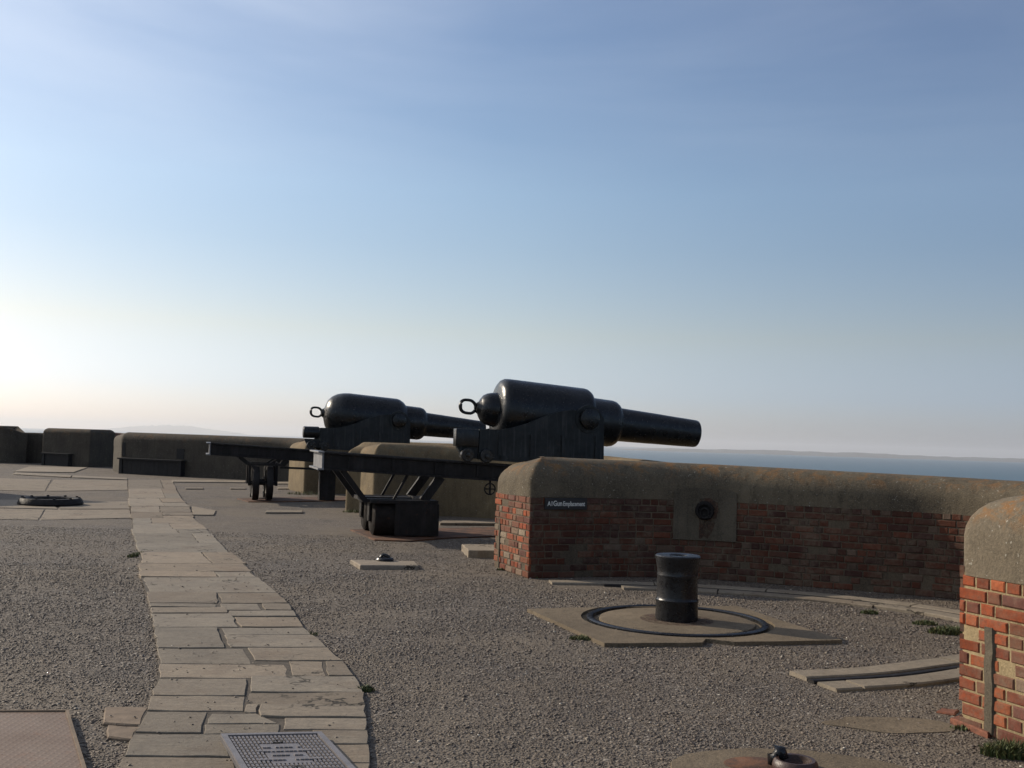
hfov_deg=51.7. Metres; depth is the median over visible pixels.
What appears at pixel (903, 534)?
parapet wall
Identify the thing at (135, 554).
grass tuft
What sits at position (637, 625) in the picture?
pivot slab
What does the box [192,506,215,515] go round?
stone patch
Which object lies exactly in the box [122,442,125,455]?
recess door
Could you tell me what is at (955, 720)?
fallen brick
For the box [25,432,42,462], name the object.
parapet wall
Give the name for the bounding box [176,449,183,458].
recess door
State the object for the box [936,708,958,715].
fallen brick
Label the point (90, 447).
parapet wall
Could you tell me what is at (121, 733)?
paving stone
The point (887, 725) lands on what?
mortar patch
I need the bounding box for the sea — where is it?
[20,428,1023,480]
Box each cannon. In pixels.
[206,393,485,500]
[309,379,701,535]
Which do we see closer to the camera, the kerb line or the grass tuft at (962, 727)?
the grass tuft at (962, 727)
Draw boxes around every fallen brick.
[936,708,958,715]
[950,715,990,738]
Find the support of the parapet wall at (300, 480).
on the ground
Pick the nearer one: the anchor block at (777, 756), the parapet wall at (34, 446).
the anchor block at (777, 756)
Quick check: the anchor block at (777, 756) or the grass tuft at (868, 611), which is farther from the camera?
the grass tuft at (868, 611)
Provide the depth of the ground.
8.03 m
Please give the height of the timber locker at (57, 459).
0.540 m
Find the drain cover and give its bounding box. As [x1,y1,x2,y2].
[220,731,354,767]
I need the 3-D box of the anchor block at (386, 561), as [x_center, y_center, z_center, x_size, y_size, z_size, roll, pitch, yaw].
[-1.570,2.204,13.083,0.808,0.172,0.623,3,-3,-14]
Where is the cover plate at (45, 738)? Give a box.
[0,709,85,767]
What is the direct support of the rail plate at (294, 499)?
on the ground
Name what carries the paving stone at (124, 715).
on the ground
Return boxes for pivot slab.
[527,604,841,646]
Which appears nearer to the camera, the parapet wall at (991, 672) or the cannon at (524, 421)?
the parapet wall at (991, 672)
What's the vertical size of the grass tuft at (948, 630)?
0.093 m
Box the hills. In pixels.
[99,425,246,434]
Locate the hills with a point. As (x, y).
(173, 429)
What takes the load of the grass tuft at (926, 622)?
on the ground
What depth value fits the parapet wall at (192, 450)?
36.74 m
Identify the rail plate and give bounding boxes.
[237,497,345,501]
[350,527,495,541]
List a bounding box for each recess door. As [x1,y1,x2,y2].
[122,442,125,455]
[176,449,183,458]
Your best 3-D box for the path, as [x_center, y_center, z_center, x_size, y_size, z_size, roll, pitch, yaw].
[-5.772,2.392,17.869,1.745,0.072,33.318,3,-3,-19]
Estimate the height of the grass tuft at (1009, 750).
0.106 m
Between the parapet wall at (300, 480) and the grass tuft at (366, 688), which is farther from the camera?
the parapet wall at (300, 480)
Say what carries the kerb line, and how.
on the ground
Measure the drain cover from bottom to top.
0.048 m
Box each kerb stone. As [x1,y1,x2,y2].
[265,510,302,513]
[440,520,495,525]
[461,544,494,557]
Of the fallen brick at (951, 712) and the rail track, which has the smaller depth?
the fallen brick at (951, 712)
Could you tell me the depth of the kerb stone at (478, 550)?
14.40 m
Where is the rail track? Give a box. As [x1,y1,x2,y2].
[549,580,960,691]
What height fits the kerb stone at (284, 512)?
0.062 m
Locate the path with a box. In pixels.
[118,480,369,767]
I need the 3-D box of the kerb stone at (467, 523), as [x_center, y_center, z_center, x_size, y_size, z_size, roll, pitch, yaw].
[-0.750,2.637,19.986,1.354,0.063,0.595,3,-3,-15]
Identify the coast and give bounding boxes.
[622,448,1023,461]
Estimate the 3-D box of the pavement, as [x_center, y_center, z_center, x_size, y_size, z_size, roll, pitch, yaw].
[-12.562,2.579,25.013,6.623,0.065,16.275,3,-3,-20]
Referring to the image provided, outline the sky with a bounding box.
[0,0,1023,457]
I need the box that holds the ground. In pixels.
[0,463,1023,767]
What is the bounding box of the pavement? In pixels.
[0,478,130,519]
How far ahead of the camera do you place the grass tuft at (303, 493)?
28.12 m
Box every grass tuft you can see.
[127,551,143,557]
[287,491,317,494]
[356,684,375,692]
[569,634,590,640]
[860,608,878,614]
[912,619,937,625]
[926,625,962,635]
[950,724,969,731]
[978,736,1023,760]
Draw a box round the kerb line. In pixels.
[13,466,288,489]
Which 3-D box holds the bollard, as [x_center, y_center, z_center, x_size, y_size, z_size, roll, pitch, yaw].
[1.499,1.841,9.577,0.410,0.582,0.410,2,-3,0]
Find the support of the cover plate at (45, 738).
on the ground
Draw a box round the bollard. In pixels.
[655,553,700,622]
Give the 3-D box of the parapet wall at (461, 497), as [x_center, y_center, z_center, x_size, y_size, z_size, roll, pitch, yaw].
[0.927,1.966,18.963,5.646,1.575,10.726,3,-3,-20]
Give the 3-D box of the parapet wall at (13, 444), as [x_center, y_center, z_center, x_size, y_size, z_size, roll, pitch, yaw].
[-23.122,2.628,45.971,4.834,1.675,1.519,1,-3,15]
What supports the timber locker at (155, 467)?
on the ground
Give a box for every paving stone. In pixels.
[103,707,146,726]
[106,725,138,741]
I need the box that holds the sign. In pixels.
[544,498,586,509]
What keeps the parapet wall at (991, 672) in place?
on the ground
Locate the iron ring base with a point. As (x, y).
(47, 500)
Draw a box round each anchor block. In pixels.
[350,553,418,569]
[670,745,905,767]
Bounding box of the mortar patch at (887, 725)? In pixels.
[822,717,954,733]
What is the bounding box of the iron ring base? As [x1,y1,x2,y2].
[17,495,83,505]
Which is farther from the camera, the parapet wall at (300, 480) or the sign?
the parapet wall at (300, 480)
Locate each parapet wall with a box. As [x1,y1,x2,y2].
[0,426,27,462]
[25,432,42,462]
[42,428,114,466]
[113,432,306,481]
[288,441,452,511]
[358,443,661,518]
[494,456,1023,719]
[959,495,1023,743]
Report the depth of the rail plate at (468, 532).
17.34 m
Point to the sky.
(791, 225)
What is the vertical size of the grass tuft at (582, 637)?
0.052 m
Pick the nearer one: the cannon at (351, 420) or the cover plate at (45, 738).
the cover plate at (45, 738)
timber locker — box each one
[40,453,72,465]
[117,458,185,476]

